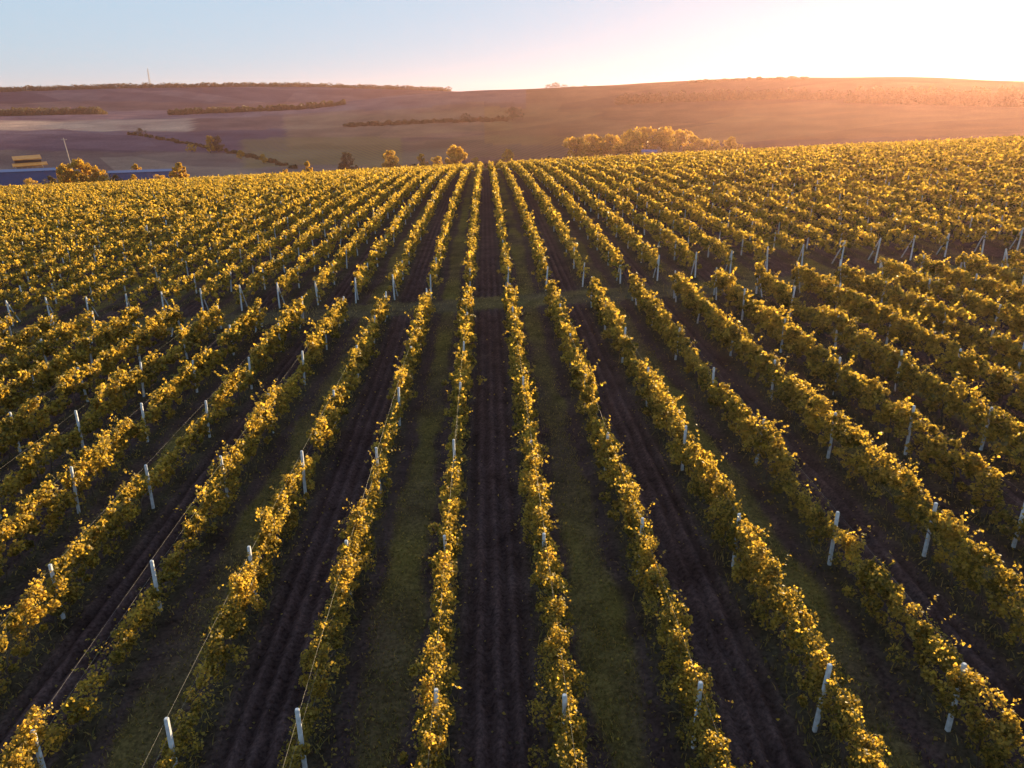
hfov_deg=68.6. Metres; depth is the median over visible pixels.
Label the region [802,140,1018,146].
vine row
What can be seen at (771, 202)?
vine row
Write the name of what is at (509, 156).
tree
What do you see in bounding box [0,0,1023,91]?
sky
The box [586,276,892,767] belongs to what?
vine row
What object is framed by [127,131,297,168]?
hedge
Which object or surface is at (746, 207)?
vine row
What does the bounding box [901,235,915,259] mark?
trellis post
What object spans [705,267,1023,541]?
vine row
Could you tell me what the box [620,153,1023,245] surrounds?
vine row
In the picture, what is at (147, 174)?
shed
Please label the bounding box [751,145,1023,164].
vine row
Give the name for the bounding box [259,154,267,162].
bush
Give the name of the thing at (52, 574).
trellis post
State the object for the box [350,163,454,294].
vine row
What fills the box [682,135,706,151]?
tree
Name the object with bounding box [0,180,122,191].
vine row
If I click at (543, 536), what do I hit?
trellis post
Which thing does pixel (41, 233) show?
vine row
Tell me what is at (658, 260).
trellis post
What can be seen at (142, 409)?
trellis post
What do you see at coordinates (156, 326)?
vine row
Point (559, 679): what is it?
vine row
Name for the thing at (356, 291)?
trellis post
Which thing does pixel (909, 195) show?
vine row
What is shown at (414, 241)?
vine row
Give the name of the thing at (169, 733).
trellis post
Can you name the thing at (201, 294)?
trellis post
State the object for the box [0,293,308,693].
vine row
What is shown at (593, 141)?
tree
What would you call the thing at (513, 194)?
trellis posts
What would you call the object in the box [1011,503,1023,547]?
trellis post
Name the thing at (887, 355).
vine row
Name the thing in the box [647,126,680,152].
tree
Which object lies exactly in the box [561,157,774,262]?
vine row
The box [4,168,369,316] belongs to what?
vine row
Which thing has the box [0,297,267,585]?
vine row
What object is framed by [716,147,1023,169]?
vine row
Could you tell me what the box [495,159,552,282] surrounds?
vine row
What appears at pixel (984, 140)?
vine row
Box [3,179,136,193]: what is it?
vine row
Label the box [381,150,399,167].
tree
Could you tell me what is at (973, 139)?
vine row
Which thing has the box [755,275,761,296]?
trellis post
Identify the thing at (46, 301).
trellis post
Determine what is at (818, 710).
trellis post
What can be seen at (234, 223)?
vine row
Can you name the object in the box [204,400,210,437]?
trellis post
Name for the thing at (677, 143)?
tree
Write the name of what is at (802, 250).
trellis post
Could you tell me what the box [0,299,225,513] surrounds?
vine row
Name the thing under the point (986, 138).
vine row
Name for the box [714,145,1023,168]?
vine row
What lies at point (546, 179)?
vine row
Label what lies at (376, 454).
trellis post
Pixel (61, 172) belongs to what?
tree
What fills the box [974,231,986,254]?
trellis post
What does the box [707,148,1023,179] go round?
vine row
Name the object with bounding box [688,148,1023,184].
vine row
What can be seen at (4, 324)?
vine row
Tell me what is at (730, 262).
trellis post
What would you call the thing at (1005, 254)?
trellis post
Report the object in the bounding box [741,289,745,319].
trellis post
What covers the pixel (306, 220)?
vine row
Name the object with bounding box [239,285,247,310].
trellis post
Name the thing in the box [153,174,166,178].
bush
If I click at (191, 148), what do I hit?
bush
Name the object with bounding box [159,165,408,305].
vine row
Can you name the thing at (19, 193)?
vine row
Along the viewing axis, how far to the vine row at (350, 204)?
74.89 m
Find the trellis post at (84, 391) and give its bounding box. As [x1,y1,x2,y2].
[77,367,88,401]
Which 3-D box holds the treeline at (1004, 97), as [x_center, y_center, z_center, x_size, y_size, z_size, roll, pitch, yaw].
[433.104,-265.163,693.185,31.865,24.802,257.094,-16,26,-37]
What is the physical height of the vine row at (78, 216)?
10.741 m
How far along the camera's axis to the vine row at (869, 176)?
88.40 m
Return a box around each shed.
[0,168,57,185]
[108,169,171,180]
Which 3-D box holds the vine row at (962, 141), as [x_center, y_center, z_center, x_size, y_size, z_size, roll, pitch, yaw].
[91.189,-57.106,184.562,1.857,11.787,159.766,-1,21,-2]
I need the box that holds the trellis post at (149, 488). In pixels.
[144,464,154,508]
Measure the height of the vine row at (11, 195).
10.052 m
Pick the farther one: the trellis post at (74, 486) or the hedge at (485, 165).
the hedge at (485, 165)
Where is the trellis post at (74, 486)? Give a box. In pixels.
[69,466,80,513]
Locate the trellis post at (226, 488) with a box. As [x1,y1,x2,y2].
[219,456,229,502]
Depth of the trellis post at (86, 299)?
53.98 m
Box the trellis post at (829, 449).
[826,412,836,458]
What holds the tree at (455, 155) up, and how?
on the ground at (498, 665)
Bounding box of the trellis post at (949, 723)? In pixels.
[944,662,966,731]
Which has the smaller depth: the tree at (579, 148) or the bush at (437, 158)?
the bush at (437, 158)
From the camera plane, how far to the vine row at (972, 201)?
79.52 m
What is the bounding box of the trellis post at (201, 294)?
[199,288,208,310]
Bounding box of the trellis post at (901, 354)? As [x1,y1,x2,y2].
[894,350,902,390]
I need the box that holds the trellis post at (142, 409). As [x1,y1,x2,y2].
[140,403,148,441]
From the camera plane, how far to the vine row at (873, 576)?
19.02 m
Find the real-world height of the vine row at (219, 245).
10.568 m
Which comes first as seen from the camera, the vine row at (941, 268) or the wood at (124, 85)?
the vine row at (941, 268)
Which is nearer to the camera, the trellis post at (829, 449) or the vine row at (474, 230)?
the trellis post at (829, 449)
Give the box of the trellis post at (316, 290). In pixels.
[314,281,320,304]
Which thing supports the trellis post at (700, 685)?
on the ground at (498, 665)
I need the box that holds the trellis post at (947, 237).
[936,234,949,256]
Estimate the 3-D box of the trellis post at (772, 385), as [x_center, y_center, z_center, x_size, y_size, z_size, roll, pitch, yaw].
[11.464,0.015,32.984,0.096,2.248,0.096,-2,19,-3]
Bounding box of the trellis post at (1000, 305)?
[990,304,1001,336]
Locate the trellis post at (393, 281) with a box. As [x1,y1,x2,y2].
[392,274,397,299]
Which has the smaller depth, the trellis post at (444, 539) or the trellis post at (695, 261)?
the trellis post at (444, 539)
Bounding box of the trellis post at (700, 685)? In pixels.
[691,681,702,748]
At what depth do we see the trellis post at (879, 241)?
55.82 m
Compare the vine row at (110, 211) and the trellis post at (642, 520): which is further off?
the vine row at (110, 211)
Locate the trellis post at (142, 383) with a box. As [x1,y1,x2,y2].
[139,362,144,396]
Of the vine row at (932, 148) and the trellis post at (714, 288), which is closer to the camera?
the trellis post at (714, 288)
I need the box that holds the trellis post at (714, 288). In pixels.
[713,267,716,299]
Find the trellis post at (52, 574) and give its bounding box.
[48,564,65,618]
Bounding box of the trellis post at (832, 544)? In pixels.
[827,511,839,565]
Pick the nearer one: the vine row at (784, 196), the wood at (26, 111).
the vine row at (784, 196)
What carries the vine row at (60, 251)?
on the ground at (498, 665)
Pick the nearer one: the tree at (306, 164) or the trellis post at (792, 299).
the trellis post at (792, 299)
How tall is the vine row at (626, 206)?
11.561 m
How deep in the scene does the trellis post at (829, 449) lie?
27.51 m
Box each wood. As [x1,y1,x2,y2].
[0,81,451,91]
[0,106,107,115]
[687,76,808,82]
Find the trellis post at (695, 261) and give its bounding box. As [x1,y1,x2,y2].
[691,252,696,277]
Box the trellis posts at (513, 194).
[11,148,1022,244]
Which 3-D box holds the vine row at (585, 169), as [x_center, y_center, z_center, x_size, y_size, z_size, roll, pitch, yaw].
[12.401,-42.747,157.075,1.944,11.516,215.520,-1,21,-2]
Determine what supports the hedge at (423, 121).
on the ground at (498, 665)
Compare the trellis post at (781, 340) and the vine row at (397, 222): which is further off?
the vine row at (397, 222)
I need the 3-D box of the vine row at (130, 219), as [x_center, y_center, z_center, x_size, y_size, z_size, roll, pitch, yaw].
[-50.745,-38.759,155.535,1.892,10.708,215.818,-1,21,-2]
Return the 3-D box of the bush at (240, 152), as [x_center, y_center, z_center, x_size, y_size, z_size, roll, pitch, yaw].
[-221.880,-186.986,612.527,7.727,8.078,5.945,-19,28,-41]
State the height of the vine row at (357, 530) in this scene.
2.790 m
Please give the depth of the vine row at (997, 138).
159.44 m
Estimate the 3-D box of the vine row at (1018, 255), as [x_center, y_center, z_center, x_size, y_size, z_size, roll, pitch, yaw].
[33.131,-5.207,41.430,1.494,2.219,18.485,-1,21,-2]
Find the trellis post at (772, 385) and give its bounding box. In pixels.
[770,360,775,399]
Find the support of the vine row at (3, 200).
on the ground at (498, 665)
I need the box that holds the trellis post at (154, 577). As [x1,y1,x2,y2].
[150,560,161,611]
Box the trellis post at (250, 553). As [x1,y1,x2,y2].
[247,546,257,601]
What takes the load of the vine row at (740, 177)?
on the ground at (498, 665)
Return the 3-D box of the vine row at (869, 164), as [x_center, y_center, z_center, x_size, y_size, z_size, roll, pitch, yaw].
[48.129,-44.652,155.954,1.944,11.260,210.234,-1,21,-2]
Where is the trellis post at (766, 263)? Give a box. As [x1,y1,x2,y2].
[764,246,768,270]
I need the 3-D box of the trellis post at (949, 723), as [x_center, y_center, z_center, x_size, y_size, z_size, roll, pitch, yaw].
[9.346,6.799,15.863,0.097,2.135,0.096,-3,19,-12]
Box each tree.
[55,163,76,183]
[65,157,91,182]
[87,165,108,182]
[171,162,188,178]
[205,135,214,152]
[211,135,224,151]
[301,161,312,171]
[338,151,357,169]
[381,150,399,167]
[417,153,427,165]
[444,144,467,164]
[501,149,513,161]
[504,107,523,119]
[562,136,587,157]
[582,134,612,156]
[596,133,624,155]
[612,129,641,154]
[626,126,664,153]
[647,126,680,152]
[665,129,694,151]
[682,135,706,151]
[702,138,722,150]
[722,136,742,149]
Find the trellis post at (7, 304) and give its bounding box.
[5,300,20,325]
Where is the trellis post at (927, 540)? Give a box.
[922,502,937,556]
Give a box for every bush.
[23,178,38,184]
[41,175,59,183]
[109,174,123,181]
[129,174,136,179]
[131,163,141,169]
[136,128,145,133]
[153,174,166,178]
[185,144,196,151]
[236,150,243,158]
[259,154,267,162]
[431,156,444,165]
[471,157,477,166]
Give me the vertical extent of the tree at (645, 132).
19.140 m
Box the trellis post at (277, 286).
[276,283,284,307]
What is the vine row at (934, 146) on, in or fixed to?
on the ground at (498, 665)
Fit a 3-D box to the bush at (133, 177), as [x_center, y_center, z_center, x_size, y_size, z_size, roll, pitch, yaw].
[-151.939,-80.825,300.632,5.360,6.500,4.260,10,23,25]
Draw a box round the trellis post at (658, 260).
[653,255,659,280]
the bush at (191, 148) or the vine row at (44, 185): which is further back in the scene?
the bush at (191, 148)
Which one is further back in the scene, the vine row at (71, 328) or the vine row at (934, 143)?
the vine row at (934, 143)
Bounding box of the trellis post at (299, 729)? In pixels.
[295,708,307,767]
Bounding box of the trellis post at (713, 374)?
[712,367,714,382]
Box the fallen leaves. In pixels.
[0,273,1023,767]
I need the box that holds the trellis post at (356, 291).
[354,278,358,302]
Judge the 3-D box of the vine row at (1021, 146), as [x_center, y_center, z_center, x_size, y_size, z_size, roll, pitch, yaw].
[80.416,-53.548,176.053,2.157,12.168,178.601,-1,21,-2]
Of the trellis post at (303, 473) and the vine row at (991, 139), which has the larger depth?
the vine row at (991, 139)
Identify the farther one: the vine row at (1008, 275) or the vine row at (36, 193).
the vine row at (36, 193)
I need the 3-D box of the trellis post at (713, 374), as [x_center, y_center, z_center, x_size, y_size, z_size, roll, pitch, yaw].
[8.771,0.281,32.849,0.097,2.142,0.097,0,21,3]
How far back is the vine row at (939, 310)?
38.82 m
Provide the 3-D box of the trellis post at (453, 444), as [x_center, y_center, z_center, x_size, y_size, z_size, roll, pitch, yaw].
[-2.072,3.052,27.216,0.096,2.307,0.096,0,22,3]
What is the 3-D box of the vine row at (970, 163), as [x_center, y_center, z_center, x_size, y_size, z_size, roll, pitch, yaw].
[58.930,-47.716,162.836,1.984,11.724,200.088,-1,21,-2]
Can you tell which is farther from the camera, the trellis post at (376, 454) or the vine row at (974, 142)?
the vine row at (974, 142)
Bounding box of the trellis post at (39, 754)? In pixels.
[30,729,45,767]
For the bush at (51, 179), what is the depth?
286.65 m
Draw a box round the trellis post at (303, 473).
[300,450,306,493]
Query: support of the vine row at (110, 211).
on the ground at (498, 665)
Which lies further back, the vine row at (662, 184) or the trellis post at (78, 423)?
the vine row at (662, 184)
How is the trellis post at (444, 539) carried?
on the ground at (498, 665)
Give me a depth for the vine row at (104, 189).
148.46 m
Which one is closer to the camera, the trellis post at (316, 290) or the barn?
the trellis post at (316, 290)
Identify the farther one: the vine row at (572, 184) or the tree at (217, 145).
the tree at (217, 145)
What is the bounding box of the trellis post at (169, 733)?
[164,717,177,766]
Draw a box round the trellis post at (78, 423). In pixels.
[74,410,84,448]
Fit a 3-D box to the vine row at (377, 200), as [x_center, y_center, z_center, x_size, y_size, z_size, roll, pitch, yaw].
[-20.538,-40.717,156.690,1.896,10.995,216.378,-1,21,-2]
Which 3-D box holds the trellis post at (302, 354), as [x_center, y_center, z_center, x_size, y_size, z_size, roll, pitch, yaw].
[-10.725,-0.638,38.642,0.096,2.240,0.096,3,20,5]
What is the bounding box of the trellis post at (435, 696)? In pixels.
[434,688,438,754]
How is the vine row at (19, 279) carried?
on the ground at (498, 665)
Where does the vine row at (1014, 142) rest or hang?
on the ground at (498, 665)
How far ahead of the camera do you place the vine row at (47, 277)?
76.28 m
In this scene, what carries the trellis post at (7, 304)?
on the ground at (498, 665)
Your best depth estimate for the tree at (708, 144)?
458.53 m
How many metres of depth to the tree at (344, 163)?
497.13 m
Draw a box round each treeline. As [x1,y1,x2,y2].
[614,86,843,104]
[843,85,1023,106]
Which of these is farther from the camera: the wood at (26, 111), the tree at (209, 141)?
the wood at (26, 111)
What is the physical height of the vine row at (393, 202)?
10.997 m
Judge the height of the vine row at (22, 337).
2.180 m
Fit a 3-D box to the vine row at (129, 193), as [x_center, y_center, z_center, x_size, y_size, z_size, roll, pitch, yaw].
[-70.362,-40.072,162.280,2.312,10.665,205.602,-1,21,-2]
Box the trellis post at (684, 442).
[681,425,686,470]
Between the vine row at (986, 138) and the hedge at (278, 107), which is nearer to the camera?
the vine row at (986, 138)
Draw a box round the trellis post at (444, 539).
[443,535,449,584]
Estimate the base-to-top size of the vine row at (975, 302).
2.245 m
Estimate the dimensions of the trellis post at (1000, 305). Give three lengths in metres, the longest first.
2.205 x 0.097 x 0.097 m
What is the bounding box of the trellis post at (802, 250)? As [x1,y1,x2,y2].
[796,244,803,265]
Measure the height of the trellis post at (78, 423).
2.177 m
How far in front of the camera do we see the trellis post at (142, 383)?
38.49 m
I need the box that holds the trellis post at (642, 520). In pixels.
[636,517,643,573]
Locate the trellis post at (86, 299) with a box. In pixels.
[85,297,97,317]
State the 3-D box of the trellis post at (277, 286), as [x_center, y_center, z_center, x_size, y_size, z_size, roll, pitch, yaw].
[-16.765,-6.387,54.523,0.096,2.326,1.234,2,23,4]
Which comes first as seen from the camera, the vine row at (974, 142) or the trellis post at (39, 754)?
the trellis post at (39, 754)
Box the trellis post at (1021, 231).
[1010,228,1023,250]
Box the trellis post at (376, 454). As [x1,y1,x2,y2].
[375,447,381,492]
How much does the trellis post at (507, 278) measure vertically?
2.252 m
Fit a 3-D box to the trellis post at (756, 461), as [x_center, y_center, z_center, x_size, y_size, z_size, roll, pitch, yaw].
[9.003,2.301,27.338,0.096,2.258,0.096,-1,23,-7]
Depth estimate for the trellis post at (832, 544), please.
21.38 m
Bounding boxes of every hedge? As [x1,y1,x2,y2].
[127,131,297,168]
[167,99,345,114]
[343,115,508,126]
[343,157,555,168]
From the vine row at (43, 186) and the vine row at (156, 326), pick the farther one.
the vine row at (43, 186)
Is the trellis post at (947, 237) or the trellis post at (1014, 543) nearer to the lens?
the trellis post at (1014, 543)
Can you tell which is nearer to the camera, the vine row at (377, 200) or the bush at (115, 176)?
the vine row at (377, 200)
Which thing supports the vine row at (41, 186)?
on the ground at (498, 665)
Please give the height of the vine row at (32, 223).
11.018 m
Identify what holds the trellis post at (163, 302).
on the ground at (498, 665)
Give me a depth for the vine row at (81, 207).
117.93 m
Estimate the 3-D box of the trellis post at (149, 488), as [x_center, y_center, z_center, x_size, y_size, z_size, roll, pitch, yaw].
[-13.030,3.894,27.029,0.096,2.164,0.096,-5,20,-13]
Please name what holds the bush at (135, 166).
on the ground at (498, 665)
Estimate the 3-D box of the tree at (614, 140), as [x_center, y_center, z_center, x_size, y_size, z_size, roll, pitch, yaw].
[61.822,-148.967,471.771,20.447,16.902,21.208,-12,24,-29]
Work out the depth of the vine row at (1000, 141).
146.23 m
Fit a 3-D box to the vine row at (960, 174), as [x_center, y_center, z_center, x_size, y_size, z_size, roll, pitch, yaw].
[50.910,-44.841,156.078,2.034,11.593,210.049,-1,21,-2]
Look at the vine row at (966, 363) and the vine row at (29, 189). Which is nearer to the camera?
the vine row at (966, 363)
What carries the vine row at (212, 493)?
on the ground at (498, 665)
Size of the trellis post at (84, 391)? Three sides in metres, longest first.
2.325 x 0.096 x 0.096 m
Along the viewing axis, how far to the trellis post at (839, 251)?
55.48 m
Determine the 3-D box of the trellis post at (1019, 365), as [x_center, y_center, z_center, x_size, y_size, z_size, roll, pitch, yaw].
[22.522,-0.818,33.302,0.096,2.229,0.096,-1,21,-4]
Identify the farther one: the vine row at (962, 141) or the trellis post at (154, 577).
the vine row at (962, 141)
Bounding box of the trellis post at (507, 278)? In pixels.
[505,267,508,287]
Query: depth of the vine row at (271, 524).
21.91 m
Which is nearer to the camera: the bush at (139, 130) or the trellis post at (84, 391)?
the trellis post at (84, 391)
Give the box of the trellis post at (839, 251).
[831,241,845,263]
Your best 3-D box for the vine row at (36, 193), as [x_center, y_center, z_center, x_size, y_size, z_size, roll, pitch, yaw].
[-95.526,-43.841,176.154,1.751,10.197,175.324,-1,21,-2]
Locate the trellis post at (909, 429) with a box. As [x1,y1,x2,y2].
[904,405,915,454]
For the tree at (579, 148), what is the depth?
455.42 m
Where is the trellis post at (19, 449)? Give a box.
[9,412,21,451]
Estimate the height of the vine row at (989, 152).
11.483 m
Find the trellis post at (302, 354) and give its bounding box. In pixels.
[301,351,305,384]
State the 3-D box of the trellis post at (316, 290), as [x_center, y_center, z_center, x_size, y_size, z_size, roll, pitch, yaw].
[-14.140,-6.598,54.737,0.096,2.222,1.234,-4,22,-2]
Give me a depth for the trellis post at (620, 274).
54.71 m
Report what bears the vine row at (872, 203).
on the ground at (498, 665)
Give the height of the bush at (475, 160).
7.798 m
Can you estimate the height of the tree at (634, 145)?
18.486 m
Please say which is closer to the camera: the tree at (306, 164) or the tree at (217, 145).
the tree at (306, 164)
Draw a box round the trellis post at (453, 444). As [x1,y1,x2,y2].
[452,439,455,461]
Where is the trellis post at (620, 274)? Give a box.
[616,260,621,283]
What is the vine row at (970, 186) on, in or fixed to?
on the ground at (498, 665)
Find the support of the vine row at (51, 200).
on the ground at (498, 665)
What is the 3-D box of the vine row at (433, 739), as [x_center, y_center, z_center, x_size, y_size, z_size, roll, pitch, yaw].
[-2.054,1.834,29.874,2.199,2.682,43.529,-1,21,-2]
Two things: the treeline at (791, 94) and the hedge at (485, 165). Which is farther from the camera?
the treeline at (791, 94)
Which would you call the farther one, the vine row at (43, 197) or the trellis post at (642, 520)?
the vine row at (43, 197)
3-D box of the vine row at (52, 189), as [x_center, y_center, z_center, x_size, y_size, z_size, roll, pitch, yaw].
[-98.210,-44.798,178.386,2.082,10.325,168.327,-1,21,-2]
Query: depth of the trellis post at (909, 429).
27.32 m
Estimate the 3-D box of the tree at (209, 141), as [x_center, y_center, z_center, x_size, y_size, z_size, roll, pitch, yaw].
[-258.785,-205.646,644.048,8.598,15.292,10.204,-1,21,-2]
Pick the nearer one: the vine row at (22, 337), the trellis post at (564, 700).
the trellis post at (564, 700)
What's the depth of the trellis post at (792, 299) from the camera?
44.31 m
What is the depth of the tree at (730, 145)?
439.14 m
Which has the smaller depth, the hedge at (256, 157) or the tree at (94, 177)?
the tree at (94, 177)
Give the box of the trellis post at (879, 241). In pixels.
[868,238,880,262]
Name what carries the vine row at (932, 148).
on the ground at (498, 665)
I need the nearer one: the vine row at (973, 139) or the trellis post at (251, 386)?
the trellis post at (251, 386)
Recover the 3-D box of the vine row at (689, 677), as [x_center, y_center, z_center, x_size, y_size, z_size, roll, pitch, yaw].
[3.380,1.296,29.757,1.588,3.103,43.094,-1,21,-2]
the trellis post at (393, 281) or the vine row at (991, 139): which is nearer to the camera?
the trellis post at (393, 281)
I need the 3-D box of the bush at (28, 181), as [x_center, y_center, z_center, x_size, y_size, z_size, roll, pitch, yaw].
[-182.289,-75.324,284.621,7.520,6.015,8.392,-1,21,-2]
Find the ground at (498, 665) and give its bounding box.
[0,77,1023,767]
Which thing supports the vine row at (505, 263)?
on the ground at (498, 665)
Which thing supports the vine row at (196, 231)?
on the ground at (498, 665)
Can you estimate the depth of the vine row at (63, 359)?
41.15 m
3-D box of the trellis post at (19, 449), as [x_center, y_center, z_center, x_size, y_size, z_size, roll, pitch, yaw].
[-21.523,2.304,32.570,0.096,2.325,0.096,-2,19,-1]
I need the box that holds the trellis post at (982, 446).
[979,407,993,450]
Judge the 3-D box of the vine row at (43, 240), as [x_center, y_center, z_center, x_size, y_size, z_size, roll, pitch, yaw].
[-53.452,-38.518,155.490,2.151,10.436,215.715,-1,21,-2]
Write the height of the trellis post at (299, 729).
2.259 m
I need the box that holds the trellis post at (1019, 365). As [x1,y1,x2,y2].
[1015,343,1023,380]
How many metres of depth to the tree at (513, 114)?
826.33 m
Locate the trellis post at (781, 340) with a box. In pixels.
[780,319,785,352]
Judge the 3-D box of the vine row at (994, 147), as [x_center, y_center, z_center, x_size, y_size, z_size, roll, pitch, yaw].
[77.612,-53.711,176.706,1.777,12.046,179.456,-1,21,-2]
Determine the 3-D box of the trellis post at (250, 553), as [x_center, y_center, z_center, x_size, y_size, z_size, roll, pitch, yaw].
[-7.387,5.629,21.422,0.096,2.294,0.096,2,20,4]
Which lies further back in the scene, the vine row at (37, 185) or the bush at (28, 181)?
the bush at (28, 181)
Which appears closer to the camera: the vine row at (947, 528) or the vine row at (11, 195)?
the vine row at (947, 528)
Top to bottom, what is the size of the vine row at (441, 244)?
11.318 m
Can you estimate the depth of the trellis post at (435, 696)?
15.55 m
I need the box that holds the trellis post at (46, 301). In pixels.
[44,297,56,319]
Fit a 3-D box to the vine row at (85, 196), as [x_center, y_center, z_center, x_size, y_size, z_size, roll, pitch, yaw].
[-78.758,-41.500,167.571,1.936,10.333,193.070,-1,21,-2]
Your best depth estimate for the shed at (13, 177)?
304.66 m
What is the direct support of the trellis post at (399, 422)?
on the ground at (498, 665)
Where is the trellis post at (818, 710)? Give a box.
[812,663,832,732]
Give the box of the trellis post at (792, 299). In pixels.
[789,287,795,316]
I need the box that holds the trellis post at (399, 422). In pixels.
[397,387,400,425]
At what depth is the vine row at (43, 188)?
175.20 m
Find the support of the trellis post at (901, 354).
on the ground at (498, 665)
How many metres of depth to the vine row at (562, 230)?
76.83 m
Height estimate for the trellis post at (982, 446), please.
2.105 m
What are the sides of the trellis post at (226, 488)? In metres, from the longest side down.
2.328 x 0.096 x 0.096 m
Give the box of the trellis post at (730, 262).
[725,251,732,272]
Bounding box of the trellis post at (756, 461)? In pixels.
[755,419,764,463]
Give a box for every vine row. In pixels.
[0,168,357,305]
[0,169,336,281]
[0,169,353,294]
[0,170,317,255]
[0,170,322,264]
[0,170,326,270]
[0,171,297,249]
[0,172,292,235]
[0,173,250,220]
[0,173,261,221]
[0,173,263,232]
[0,173,270,229]
[0,174,256,215]
[0,175,222,205]
[0,175,225,210]
[0,175,231,212]
[0,176,187,199]
[0,176,196,203]
[0,177,173,196]
[0,177,178,199]
[0,179,141,194]
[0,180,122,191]
[0,180,127,193]
[0,181,97,189]
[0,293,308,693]
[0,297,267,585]
[0,297,348,767]
[0,299,185,460]
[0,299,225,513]
[0,303,143,417]
[0,309,96,385]
[0,311,17,341]
[0,313,63,362]
[1,175,209,206]
[1,179,154,192]
[2,172,295,242]
[2,181,117,189]
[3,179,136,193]
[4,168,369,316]
[5,178,182,201]
[37,168,373,317]
[82,167,384,311]
[124,166,398,311]
[140,292,390,767]
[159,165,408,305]
[194,166,413,303]
[232,164,427,304]
[272,164,435,302]
[277,289,435,767]
[307,164,445,302]
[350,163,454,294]
[386,162,464,290]
[397,283,486,767]
[426,162,475,286]
[459,161,483,284]
[487,160,514,282]
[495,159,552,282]
[501,282,590,767]
[505,158,589,277]
[517,159,630,277]
[527,158,664,272]
[536,158,701,268]
[543,279,754,767]
[546,158,736,266]
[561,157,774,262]
[563,155,817,256]
[578,157,847,258]
[579,154,881,250]
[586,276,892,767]
[592,155,918,251]
[606,154,948,249]
[616,153,994,247]
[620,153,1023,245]
[626,152,1023,232]
[627,271,1023,767]
[632,151,1023,224]
[641,151,1023,216]
[659,151,1023,205]
[669,271,1023,645]
[684,148,1023,196]
[686,149,1023,191]
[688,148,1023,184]
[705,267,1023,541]
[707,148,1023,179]
[713,147,1023,171]
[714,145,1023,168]
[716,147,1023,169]
[748,143,1023,158]
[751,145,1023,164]
[754,259,1023,476]
[762,145,1023,158]
[772,142,1023,151]
[788,142,1017,153]
[789,140,1023,147]
[791,261,1023,421]
[800,142,1023,152]
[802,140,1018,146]
[820,140,1019,145]
[825,139,1012,145]
[830,138,1006,144]
[834,259,1023,376]
[843,136,1014,143]
[852,138,1023,144]
[877,256,1023,342]
[888,136,1022,142]
[890,137,1018,142]
[891,137,1023,141]
[912,249,1023,316]
[955,248,1023,292]
[1001,248,1023,275]
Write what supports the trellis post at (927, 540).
on the ground at (498, 665)
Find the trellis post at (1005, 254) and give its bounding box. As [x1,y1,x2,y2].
[1001,249,1008,267]
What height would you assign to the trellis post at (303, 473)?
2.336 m
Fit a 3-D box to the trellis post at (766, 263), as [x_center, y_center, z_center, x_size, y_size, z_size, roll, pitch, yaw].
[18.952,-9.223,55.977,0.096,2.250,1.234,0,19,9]
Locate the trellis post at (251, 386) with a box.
[248,357,252,388]
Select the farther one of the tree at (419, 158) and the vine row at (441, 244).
the tree at (419, 158)
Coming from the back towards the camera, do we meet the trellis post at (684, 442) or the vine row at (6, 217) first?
the vine row at (6, 217)
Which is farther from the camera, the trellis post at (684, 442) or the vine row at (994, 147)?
the vine row at (994, 147)
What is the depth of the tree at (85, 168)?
336.63 m
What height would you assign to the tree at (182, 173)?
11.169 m
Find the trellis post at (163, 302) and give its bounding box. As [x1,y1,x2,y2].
[160,292,170,310]
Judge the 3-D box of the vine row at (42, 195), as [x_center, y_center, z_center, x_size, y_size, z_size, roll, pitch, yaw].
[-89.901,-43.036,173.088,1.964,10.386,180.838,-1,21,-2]
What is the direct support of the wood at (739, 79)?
on the ground at (498, 665)
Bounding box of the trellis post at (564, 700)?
[562,693,567,756]
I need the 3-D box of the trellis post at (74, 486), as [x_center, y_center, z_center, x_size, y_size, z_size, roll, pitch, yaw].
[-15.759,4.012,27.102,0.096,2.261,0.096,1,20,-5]
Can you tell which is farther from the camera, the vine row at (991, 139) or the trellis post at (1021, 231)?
the vine row at (991, 139)
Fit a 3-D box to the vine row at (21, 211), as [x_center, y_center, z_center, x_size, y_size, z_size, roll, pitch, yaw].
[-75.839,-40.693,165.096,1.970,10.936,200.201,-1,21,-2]
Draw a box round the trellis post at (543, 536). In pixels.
[542,533,545,577]
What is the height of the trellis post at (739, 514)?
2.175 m
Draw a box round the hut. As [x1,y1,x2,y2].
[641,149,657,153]
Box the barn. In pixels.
[12,154,47,168]
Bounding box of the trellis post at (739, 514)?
[731,513,740,566]

